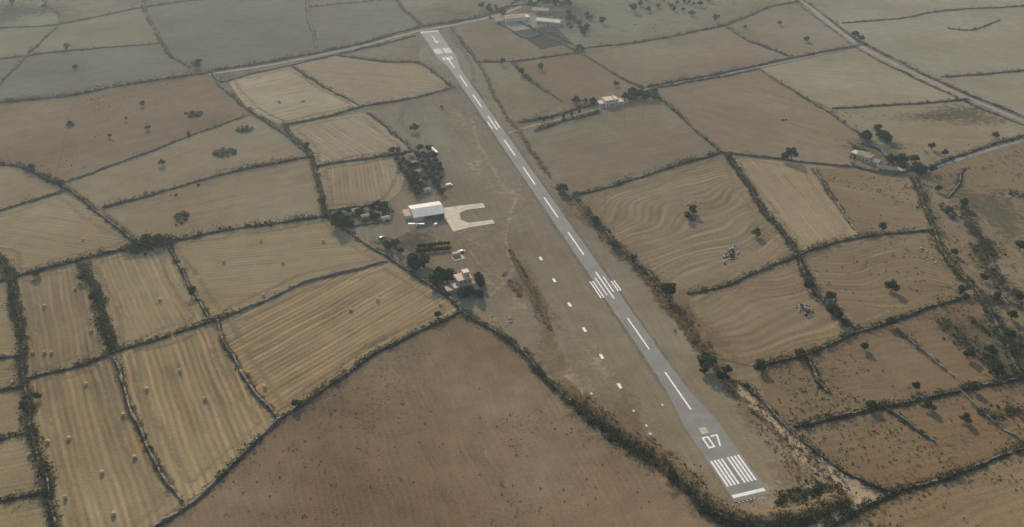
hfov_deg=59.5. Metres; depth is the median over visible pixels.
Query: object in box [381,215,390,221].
garden hut
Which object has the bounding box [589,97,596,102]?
olive tree
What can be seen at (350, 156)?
field headland
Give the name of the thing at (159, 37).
dry stone wall
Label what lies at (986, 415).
dry stone wall
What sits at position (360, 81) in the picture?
field
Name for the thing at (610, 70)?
dry stone wall
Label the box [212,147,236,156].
shrub thicket
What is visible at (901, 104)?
verge
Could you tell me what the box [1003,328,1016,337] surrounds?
olive tree
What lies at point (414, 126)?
olive tree
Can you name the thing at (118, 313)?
field headland
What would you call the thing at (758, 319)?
field
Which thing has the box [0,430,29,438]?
dry stone wall
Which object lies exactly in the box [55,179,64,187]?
olive tree
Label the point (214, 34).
field
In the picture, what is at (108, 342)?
olive tree
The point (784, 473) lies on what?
dry grass patch
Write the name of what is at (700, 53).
field
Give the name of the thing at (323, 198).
olive tree
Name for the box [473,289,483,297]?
olive tree
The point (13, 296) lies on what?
olive tree
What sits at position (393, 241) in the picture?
olive tree
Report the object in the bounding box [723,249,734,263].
shrub thicket
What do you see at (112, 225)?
hedgerow
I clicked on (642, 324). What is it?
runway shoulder
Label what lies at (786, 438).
dry scrub
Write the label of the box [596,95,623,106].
white farmhouse
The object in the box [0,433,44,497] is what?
field
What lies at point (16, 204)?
dry stone wall
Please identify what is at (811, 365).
hedgerow
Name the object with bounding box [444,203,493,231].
apron
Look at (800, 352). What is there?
olive tree
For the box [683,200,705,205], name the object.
rock outcrop
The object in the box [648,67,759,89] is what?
dry stone wall
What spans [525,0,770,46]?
field
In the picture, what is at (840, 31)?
road
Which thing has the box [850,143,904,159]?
weedy patch
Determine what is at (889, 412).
scattered scrub
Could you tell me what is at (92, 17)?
dry stone wall
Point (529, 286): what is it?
earth bank
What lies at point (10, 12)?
weedy patch
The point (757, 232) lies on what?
olive tree
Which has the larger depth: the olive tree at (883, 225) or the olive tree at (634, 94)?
the olive tree at (634, 94)
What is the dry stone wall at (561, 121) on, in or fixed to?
on the ground at (406, 48)
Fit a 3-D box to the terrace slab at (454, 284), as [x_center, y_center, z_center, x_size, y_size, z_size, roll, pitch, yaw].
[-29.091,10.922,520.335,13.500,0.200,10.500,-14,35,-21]
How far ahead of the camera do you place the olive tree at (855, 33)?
898.23 m
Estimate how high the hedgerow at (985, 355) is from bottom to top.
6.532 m
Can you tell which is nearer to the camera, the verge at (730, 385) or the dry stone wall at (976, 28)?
the verge at (730, 385)
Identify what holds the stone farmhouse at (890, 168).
on the ground at (406, 48)
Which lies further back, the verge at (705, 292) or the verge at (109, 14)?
the verge at (109, 14)
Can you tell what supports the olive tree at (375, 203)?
on the field at (533, 236)
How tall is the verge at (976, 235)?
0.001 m
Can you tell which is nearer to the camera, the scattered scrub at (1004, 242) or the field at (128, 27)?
the scattered scrub at (1004, 242)
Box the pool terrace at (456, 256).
[451,251,464,260]
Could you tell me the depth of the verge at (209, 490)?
389.18 m
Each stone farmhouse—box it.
[850,150,882,166]
[877,164,905,173]
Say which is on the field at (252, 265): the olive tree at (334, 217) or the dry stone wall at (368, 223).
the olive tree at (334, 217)
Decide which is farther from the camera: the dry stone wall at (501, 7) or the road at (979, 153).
the dry stone wall at (501, 7)
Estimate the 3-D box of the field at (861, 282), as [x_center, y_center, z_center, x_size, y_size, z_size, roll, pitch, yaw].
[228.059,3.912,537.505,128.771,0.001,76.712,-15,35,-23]
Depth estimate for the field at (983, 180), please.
596.52 m
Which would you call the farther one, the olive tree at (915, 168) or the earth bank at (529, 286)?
the olive tree at (915, 168)
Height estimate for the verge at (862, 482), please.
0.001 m
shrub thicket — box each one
[172,210,189,225]
[184,110,202,117]
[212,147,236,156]
[235,125,254,132]
[684,211,695,221]
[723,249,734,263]
[800,304,813,315]
[851,144,864,150]
[939,202,956,218]
[975,240,997,258]
[1000,331,1023,352]
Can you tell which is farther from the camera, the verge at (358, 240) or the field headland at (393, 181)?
the field headland at (393, 181)
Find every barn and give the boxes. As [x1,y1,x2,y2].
[532,7,549,13]
[536,17,561,26]
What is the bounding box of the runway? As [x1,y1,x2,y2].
[421,30,769,501]
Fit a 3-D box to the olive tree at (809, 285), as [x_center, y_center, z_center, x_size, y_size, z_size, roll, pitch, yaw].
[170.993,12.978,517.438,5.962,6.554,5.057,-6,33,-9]
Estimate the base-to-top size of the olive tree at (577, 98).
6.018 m
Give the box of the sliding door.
[415,217,423,220]
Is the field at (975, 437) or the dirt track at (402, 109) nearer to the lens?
the field at (975, 437)
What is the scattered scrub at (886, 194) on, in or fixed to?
on the field at (867, 213)
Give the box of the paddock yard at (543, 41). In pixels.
[516,26,570,48]
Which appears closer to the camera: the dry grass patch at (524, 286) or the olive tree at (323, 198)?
the dry grass patch at (524, 286)
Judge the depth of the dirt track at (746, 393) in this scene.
413.21 m
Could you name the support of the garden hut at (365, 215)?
on the ground at (406, 48)
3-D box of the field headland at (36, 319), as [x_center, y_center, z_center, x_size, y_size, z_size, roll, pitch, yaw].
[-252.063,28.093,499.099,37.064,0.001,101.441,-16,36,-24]
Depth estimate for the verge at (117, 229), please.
594.17 m
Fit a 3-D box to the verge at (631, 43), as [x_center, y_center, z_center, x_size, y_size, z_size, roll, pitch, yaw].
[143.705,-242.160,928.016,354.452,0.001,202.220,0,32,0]
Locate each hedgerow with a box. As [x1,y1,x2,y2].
[0,1,60,80]
[0,42,159,58]
[0,158,63,184]
[0,190,63,210]
[0,252,65,526]
[0,381,25,390]
[0,423,27,441]
[0,483,50,502]
[1,0,180,27]
[4,69,210,101]
[6,280,21,332]
[16,242,130,276]
[24,345,117,377]
[58,178,138,238]
[73,255,121,353]
[79,113,243,177]
[91,279,118,351]
[102,175,212,207]
[114,359,182,496]
[115,315,220,350]
[121,230,174,255]
[140,0,190,66]
[155,420,277,526]
[163,242,209,316]
[167,209,330,242]
[203,307,240,320]
[211,0,517,69]
[211,69,312,153]
[215,150,312,175]
[215,317,279,417]
[217,36,412,82]
[280,309,459,418]
[281,86,453,124]
[283,125,313,153]
[291,64,353,100]
[308,152,333,223]
[315,148,411,166]
[329,199,388,211]
[339,54,451,86]
[343,227,461,307]
[356,206,367,224]
[370,113,409,144]
[395,0,423,24]
[451,27,476,62]
[457,306,576,404]
[476,0,800,62]
[489,17,558,37]
[502,13,576,51]
[508,248,551,329]
[510,61,560,99]
[517,101,593,122]
[535,107,600,131]
[571,391,707,501]
[572,191,671,296]
[573,149,721,194]
[589,57,644,88]
[648,43,858,86]
[650,72,737,87]
[652,88,726,151]
[687,226,932,294]
[696,483,856,526]
[724,153,802,252]
[728,27,792,56]
[734,149,802,162]
[736,380,894,491]
[752,290,969,369]
[774,476,842,504]
[779,79,858,132]
[792,248,861,329]
[793,371,1023,427]
[801,350,832,393]
[802,3,1004,117]
[803,0,1011,109]
[811,167,854,229]
[816,436,1023,526]
[839,97,969,108]
[842,2,1023,23]
[848,148,911,175]
[886,408,927,437]
[896,326,939,362]
[909,174,1023,375]
[920,134,1022,170]
[937,315,1023,379]
[941,68,1023,77]
[952,168,965,194]
[955,204,1006,255]
[967,316,1023,359]
[968,240,1021,300]
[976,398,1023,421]
[984,289,1023,310]
[999,188,1023,196]
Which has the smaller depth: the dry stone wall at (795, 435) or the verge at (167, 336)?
the dry stone wall at (795, 435)
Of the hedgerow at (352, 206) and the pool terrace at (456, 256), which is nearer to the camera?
the pool terrace at (456, 256)
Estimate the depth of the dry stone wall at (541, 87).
785.06 m
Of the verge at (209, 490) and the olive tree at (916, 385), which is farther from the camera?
the olive tree at (916, 385)
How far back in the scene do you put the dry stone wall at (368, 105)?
754.67 m
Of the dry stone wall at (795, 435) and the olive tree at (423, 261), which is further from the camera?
the olive tree at (423, 261)
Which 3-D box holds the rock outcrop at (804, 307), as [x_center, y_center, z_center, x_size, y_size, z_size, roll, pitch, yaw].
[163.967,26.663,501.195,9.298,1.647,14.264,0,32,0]
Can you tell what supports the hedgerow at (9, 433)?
on the ground at (406, 48)
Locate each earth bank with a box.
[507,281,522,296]
[508,250,553,330]
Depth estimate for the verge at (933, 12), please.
978.90 m
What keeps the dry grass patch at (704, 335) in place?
on the verge at (606, 238)
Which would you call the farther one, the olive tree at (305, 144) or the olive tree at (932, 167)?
the olive tree at (305, 144)
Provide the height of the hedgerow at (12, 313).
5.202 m
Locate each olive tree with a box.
[7,292,16,299]
[18,400,27,409]
[27,164,34,168]
[30,268,42,276]
[32,392,41,399]
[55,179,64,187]
[75,272,87,279]
[88,290,101,299]
[100,318,108,324]
[102,340,112,347]
[129,238,141,247]
[139,233,152,243]
[151,233,164,243]
[186,286,195,295]
[190,59,202,67]
[291,399,299,405]
[301,142,309,147]
[316,196,326,203]
[328,214,342,224]
[332,210,345,216]
[334,217,349,229]
[344,206,351,213]
[347,220,353,228]
[372,200,380,207]
[373,212,380,218]
[382,201,388,207]
[390,239,399,246]
[407,256,417,265]
[409,123,419,131]
[411,260,421,270]
[418,257,428,267]
[420,254,429,259]
[427,272,443,284]
[433,266,443,273]
[434,311,441,317]
[442,268,456,276]
[443,274,453,280]
[456,288,470,298]
[458,285,472,292]
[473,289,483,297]
[474,272,483,276]
[475,275,484,281]
[477,279,484,286]
[558,183,568,191]
[571,95,581,102]
[575,44,584,50]
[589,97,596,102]
[591,216,599,223]
[599,16,606,23]
[607,239,617,247]
[621,92,629,100]
[628,3,636,12]
[628,87,636,93]
[629,254,637,262]
[631,91,641,99]
[650,88,658,94]
[660,282,676,297]
[685,211,691,218]
[689,205,696,213]
[696,353,716,369]
[699,364,707,373]
[716,370,729,382]
[721,364,732,371]
[751,227,760,236]
[755,359,766,369]
[781,152,789,160]
[785,147,798,160]
[794,348,805,356]
[803,281,813,290]
[825,291,836,300]
[826,304,839,312]
[833,309,843,319]
[851,31,859,39]
[860,342,868,349]
[861,132,869,141]
[865,400,879,410]
[873,124,882,131]
[876,129,888,136]
[878,222,886,229]
[884,136,892,142]
[885,279,899,291]
[886,153,892,162]
[886,317,897,325]
[894,155,901,164]
[898,162,906,167]
[911,165,919,172]
[911,381,920,389]
[920,165,927,173]
[921,399,936,409]
[928,142,935,149]
[929,164,937,172]
[935,185,942,191]
[941,149,948,155]
[944,206,953,213]
[951,248,958,255]
[957,284,968,293]
[959,197,968,206]
[959,412,972,423]
[963,348,974,357]
[968,381,980,390]
[980,274,989,280]
[983,344,998,354]
[991,363,1007,374]
[992,131,999,136]
[993,291,1001,299]
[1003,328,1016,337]
[1007,310,1018,319]
[1014,291,1023,300]
[1015,240,1023,250]
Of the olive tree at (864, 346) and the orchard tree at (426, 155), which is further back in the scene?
the orchard tree at (426, 155)
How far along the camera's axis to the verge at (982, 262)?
539.82 m
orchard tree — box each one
[406,162,414,168]
[408,180,416,184]
[415,152,422,158]
[416,144,423,149]
[423,153,430,159]
[424,145,431,150]
[427,174,434,180]
[430,165,437,170]
[437,165,444,171]
[437,187,445,193]
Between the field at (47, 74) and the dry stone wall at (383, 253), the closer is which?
the dry stone wall at (383, 253)
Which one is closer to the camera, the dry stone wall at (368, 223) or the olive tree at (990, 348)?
the olive tree at (990, 348)
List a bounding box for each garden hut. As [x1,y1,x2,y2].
[360,213,369,219]
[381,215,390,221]
[406,153,413,158]
[423,187,430,192]
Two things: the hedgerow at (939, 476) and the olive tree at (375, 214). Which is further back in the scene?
the olive tree at (375, 214)
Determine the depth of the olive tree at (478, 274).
526.57 m
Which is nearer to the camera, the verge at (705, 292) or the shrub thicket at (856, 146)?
the verge at (705, 292)
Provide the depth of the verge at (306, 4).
948.68 m
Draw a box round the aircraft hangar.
[402,201,444,222]
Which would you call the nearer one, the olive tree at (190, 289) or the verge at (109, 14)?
the olive tree at (190, 289)
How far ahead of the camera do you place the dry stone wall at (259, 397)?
449.61 m
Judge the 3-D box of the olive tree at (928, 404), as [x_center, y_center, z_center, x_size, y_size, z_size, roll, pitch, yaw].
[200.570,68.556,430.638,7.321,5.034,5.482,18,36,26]
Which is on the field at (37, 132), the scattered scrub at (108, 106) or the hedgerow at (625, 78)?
the scattered scrub at (108, 106)
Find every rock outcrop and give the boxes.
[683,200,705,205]
[722,244,739,264]
[795,303,814,318]
[920,247,936,262]
[997,194,1022,197]
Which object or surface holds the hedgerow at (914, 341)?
on the verge at (904, 338)
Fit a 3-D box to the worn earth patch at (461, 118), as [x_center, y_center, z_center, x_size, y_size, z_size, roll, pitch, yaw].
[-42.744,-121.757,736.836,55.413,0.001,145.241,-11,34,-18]
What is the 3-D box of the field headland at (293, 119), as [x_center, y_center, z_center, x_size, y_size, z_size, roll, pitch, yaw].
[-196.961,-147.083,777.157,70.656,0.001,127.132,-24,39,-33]
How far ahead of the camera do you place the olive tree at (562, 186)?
618.67 m
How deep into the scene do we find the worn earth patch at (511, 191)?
623.04 m
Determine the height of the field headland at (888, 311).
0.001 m
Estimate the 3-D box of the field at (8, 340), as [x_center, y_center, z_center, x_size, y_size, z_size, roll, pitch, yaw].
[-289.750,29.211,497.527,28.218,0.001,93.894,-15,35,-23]
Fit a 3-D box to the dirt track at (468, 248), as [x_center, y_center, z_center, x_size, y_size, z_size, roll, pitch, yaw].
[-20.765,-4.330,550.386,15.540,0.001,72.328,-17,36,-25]
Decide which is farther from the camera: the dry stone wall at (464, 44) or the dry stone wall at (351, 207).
the dry stone wall at (464, 44)
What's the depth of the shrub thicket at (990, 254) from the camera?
555.56 m
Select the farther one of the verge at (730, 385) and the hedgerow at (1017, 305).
the hedgerow at (1017, 305)
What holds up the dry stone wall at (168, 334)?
on the ground at (406, 48)
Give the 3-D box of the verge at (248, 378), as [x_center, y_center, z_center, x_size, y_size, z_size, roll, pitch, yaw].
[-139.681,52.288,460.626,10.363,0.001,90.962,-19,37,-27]
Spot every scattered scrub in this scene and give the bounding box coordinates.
[6,83,224,171]
[193,353,648,524]
[543,0,754,31]
[676,302,695,331]
[768,302,1004,420]
[810,386,1023,480]
[814,237,958,301]
[829,173,921,219]
[836,110,992,164]
[857,453,1023,526]
[927,150,1023,333]
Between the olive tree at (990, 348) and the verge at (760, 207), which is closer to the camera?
the olive tree at (990, 348)
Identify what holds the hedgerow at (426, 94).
on the verge at (375, 104)
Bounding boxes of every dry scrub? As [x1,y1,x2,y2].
[478,63,558,183]
[509,249,547,327]
[551,184,721,370]
[572,385,704,483]
[671,305,724,367]
[721,374,849,488]
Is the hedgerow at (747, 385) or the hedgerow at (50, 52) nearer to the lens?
the hedgerow at (747, 385)
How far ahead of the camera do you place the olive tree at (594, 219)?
581.94 m
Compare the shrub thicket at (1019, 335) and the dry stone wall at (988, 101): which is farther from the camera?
the dry stone wall at (988, 101)
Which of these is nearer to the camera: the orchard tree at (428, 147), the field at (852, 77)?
the orchard tree at (428, 147)
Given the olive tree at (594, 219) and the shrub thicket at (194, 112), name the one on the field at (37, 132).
the shrub thicket at (194, 112)
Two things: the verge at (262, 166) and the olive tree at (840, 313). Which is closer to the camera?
the olive tree at (840, 313)
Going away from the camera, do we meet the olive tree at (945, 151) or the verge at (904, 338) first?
the verge at (904, 338)
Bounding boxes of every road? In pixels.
[208,0,536,74]
[643,47,852,89]
[799,0,1023,122]
[928,138,1023,170]
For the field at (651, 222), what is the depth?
585.21 m
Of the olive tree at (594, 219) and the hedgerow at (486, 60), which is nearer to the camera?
the olive tree at (594, 219)
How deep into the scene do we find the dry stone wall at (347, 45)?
879.30 m
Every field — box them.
[0,0,59,26]
[0,9,157,56]
[0,43,188,98]
[0,75,246,182]
[0,166,61,208]
[0,192,130,273]
[0,280,20,358]
[0,358,22,386]
[0,388,27,435]
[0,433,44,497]
[0,496,50,526]
[16,266,109,375]
[28,358,180,526]
[65,115,308,207]
[86,246,205,347]
[102,157,321,240]
[114,322,274,501]
[142,0,316,70]
[159,313,731,526]
[170,218,384,316]
[220,262,458,416]
[228,66,358,124]
[289,113,410,165]
[293,56,449,104]
[307,0,420,49]
[317,152,412,209]
[331,26,847,511]
[453,13,574,60]
[479,62,561,120]
[515,53,640,102]
[522,94,718,193]
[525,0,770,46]
[580,155,795,290]
[588,27,785,87]
[657,70,860,166]
[689,257,850,366]
[729,3,853,55]
[732,158,856,251]
[756,296,1014,424]
[763,47,963,107]
[797,380,1023,488]
[801,232,967,329]
[809,0,1023,116]
[816,169,928,233]
[832,100,1023,170]
[836,450,1023,526]
[915,142,1023,368]
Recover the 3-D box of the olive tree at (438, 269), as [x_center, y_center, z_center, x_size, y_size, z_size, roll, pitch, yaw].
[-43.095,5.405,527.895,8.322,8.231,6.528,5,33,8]
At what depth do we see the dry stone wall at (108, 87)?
789.45 m
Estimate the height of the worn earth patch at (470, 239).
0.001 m
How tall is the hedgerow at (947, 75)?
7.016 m
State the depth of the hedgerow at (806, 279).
521.64 m
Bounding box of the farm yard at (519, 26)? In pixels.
[493,13,543,30]
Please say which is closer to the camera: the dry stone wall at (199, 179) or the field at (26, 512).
the field at (26, 512)
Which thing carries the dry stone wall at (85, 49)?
on the ground at (406, 48)
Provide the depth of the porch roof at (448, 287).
516.91 m
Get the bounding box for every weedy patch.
[0,2,57,21]
[348,209,374,221]
[376,233,431,252]
[397,163,432,191]
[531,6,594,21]
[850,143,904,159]
[915,106,1013,122]
[939,315,1023,379]
[943,183,1023,242]
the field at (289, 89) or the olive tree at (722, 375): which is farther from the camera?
the field at (289, 89)
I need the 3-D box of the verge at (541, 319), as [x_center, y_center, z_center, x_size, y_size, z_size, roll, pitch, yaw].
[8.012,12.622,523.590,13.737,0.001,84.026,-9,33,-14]
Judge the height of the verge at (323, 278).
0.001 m
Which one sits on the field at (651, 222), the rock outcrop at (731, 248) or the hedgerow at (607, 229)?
the rock outcrop at (731, 248)
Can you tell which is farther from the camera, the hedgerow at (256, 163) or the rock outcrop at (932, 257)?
the hedgerow at (256, 163)
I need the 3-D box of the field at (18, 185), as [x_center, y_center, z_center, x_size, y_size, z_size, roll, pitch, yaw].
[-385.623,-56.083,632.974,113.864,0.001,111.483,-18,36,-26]
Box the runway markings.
[421,31,765,497]
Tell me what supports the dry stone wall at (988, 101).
on the ground at (406, 48)
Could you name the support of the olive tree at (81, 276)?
on the field headland at (36, 319)
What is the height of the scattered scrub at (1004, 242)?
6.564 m
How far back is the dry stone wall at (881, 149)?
681.40 m
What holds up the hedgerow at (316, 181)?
on the verge at (318, 178)
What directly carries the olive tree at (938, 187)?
on the field at (983, 180)
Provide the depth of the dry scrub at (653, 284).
516.01 m
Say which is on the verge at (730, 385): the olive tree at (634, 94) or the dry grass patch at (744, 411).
the dry grass patch at (744, 411)
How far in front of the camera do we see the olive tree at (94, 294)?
507.78 m
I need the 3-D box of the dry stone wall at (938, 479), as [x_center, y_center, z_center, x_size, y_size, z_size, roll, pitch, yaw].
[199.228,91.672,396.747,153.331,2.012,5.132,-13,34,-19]
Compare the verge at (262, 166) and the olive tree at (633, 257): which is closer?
the olive tree at (633, 257)
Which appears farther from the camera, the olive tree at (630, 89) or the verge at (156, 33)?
the verge at (156, 33)
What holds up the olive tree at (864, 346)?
on the field at (896, 358)
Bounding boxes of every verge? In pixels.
[0,74,200,102]
[0,494,38,503]
[1,1,62,83]
[6,264,60,526]
[14,0,194,27]
[24,250,122,274]
[62,187,131,238]
[73,118,238,179]
[107,179,204,206]
[114,362,173,492]
[126,324,204,348]
[142,0,184,64]
[151,424,276,526]
[171,247,208,315]
[182,218,313,239]
[212,72,307,153]
[216,324,271,411]
[217,37,408,79]
[220,0,518,69]
[229,158,300,173]
[253,264,376,306]
[285,89,448,124]
[291,67,356,104]
[293,317,450,410]
[305,0,317,47]
[311,159,325,208]
[340,224,452,302]
[341,56,448,86]
[368,113,410,148]
[463,312,562,399]
[478,65,550,177]
[486,3,791,62]
[515,257,550,321]
[555,188,720,371]
[574,409,703,495]
[575,199,663,292]
[579,154,716,194]
[586,56,639,87]
[655,46,857,85]
[659,95,712,145]
[694,500,811,526]
[695,228,926,293]
[724,380,817,462]
[726,151,853,166]
[732,162,792,248]
[750,392,882,490]
[762,71,854,131]
[764,299,959,366]
[777,488,821,500]
[798,3,1007,119]
[811,376,1016,425]
[813,171,853,229]
[814,8,1023,117]
[832,449,1019,526]
[836,100,961,108]
[852,7,1004,22]
[900,333,946,371]
[914,181,1014,368]
[943,321,1008,376]
[948,168,964,194]
[949,138,1018,159]
[955,207,996,253]
[963,395,1004,431]
[972,245,1013,294]
[988,406,1022,417]
[990,299,1019,310]
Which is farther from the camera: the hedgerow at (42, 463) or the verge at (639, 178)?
the verge at (639, 178)
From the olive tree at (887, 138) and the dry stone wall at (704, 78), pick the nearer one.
the olive tree at (887, 138)
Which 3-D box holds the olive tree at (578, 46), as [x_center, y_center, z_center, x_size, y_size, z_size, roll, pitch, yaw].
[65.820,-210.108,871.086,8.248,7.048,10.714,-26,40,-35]
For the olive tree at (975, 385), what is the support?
on the verge at (866, 412)
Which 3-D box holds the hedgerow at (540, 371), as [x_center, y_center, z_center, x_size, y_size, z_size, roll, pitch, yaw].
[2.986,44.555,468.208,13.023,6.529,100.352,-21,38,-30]
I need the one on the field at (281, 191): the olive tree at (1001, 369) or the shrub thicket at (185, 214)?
the shrub thicket at (185, 214)
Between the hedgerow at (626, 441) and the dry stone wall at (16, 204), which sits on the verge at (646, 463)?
the hedgerow at (626, 441)
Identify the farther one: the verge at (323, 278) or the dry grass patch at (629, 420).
the verge at (323, 278)
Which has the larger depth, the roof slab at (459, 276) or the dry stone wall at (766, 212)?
the dry stone wall at (766, 212)
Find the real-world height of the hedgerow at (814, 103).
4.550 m
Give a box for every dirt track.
[357,237,441,255]
[399,31,474,132]
[457,232,507,280]
[465,109,507,189]
[487,184,522,296]
[507,98,623,133]
[738,384,863,526]
[790,448,877,500]
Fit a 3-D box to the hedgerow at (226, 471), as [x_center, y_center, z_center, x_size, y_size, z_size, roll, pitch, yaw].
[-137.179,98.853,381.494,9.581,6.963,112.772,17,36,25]
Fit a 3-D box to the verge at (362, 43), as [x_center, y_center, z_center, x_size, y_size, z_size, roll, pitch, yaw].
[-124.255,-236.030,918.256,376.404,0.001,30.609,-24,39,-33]
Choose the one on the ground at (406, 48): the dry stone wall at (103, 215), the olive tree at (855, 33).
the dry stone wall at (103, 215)
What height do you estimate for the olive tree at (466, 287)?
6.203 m
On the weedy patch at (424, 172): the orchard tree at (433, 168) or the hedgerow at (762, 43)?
the orchard tree at (433, 168)
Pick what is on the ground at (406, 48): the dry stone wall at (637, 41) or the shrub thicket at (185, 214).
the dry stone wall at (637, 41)
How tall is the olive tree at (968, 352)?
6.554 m
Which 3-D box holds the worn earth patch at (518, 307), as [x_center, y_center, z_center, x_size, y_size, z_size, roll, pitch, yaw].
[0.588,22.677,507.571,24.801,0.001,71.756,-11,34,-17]
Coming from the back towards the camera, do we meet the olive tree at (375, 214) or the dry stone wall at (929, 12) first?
the dry stone wall at (929, 12)
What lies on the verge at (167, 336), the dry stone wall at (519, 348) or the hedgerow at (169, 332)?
the hedgerow at (169, 332)
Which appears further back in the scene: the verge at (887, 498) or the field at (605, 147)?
the field at (605, 147)
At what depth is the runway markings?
411.47 m
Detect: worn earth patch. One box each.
[440,98,484,137]
[443,231,494,254]
[453,155,492,182]
[473,269,505,290]
[478,179,529,208]
[480,312,508,326]
[503,289,536,324]
[548,348,598,426]
[577,332,620,396]
[755,483,777,507]
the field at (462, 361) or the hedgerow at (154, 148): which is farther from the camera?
the hedgerow at (154, 148)
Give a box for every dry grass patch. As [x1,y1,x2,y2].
[514,266,556,318]
[537,314,566,371]
[563,201,585,220]
[612,396,639,430]
[669,294,686,311]
[690,310,724,346]
[737,396,767,425]
[769,462,811,483]
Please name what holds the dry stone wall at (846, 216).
on the ground at (406, 48)
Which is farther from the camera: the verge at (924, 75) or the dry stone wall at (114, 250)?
the verge at (924, 75)
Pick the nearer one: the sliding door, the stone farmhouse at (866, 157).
the sliding door
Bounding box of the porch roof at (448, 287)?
[444,284,453,291]
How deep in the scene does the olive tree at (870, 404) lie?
429.74 m
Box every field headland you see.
[0,197,122,269]
[23,270,99,368]
[37,367,162,526]
[96,250,193,341]
[127,330,260,486]
[178,222,375,308]
[231,269,444,406]
[236,69,350,120]
[297,116,399,162]
[324,157,404,205]
[590,158,784,285]
[701,262,837,358]
[739,160,845,246]
[810,234,953,321]
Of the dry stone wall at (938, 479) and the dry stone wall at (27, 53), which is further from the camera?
the dry stone wall at (27, 53)
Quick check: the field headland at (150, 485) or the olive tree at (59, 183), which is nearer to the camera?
the field headland at (150, 485)
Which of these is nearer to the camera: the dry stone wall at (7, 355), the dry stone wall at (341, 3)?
the dry stone wall at (7, 355)
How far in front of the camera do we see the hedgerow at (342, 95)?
795.50 m
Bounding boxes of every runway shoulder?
[458,84,664,389]
[471,83,684,382]
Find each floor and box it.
[448,282,475,293]
[454,277,471,284]
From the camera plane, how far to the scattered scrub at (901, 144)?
697.07 m
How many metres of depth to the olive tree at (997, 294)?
507.47 m
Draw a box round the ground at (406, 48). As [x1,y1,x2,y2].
[0,0,1023,526]
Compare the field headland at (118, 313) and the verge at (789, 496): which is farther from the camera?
the field headland at (118, 313)
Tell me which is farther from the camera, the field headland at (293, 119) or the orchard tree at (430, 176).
the field headland at (293, 119)
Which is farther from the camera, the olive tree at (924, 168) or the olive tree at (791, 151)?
the olive tree at (791, 151)
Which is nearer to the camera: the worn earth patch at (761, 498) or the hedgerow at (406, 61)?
the worn earth patch at (761, 498)
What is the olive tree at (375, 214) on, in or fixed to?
on the field at (533, 236)
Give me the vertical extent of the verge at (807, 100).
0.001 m
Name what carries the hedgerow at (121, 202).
on the verge at (155, 194)
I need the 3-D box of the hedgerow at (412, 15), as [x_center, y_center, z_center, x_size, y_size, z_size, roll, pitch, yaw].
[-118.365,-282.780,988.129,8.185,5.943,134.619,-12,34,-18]
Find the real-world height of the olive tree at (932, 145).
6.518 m
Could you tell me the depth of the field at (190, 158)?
665.42 m
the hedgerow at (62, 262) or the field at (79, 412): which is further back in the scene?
the hedgerow at (62, 262)
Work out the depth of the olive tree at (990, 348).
464.89 m
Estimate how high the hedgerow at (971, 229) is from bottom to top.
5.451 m
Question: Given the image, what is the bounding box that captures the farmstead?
[493,14,529,23]
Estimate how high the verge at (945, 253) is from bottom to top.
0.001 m
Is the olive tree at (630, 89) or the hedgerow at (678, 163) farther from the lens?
the olive tree at (630, 89)
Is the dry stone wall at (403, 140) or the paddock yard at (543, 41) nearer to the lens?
the dry stone wall at (403, 140)
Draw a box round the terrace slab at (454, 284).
[448,280,474,289]
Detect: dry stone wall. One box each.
[0,0,61,83]
[0,0,192,27]
[0,42,158,58]
[0,70,210,101]
[0,353,19,357]
[0,385,23,389]
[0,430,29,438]
[1,163,51,180]
[1,190,62,210]
[1,259,55,526]
[1,490,45,500]
[17,247,127,275]
[25,350,114,379]
[62,185,130,238]
[64,114,247,182]
[102,174,217,207]
[112,357,182,500]
[116,318,216,350]
[143,2,189,67]
[152,417,280,526]
[168,244,208,315]
[170,215,325,240]
[205,310,239,319]
[211,0,516,70]
[212,70,313,154]
[217,35,415,81]
[217,155,308,174]
[217,319,278,416]
[239,260,387,311]
[281,85,455,124]
[281,310,460,417]
[291,65,361,105]
[307,0,316,47]
[307,0,375,6]
[312,155,328,215]
[313,150,412,166]
[329,203,372,210]
[336,54,450,84]
[339,219,388,227]
[339,225,461,309]
[366,111,414,150]
[451,25,476,60]
[461,310,572,401]
[477,1,799,62]
[477,3,528,18]
[489,16,572,43]
[503,14,577,50]
[511,61,563,101]
[518,103,595,122]
[534,112,593,130]
[572,193,668,295]
[579,151,720,193]
[583,53,643,88]
[646,43,860,86]
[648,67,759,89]
[651,89,723,152]
[699,497,848,523]
[723,150,876,169]
[725,24,790,55]
[730,159,797,250]
[739,380,893,490]
[755,294,970,367]
[761,69,857,132]
[795,376,1023,427]
[797,0,1023,125]
[799,258,858,328]
[803,0,1023,116]
[807,356,827,392]
[812,168,859,234]
[825,447,1023,526]
[832,98,967,108]
[843,5,1021,22]
[851,146,911,174]
[861,141,896,165]
[886,407,934,441]
[896,327,954,376]
[912,174,1020,372]
[914,134,1023,172]
[942,69,1023,76]
[947,19,999,30]
[947,166,965,197]
[960,389,1023,441]
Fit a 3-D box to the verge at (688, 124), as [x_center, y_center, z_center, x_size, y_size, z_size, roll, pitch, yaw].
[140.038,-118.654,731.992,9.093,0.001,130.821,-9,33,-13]
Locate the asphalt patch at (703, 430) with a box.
[699,427,708,433]
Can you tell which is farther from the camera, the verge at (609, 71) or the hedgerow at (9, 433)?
the verge at (609, 71)
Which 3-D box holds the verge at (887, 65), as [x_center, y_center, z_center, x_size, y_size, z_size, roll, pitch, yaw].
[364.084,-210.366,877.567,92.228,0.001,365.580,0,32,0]
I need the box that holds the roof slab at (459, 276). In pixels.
[454,273,472,280]

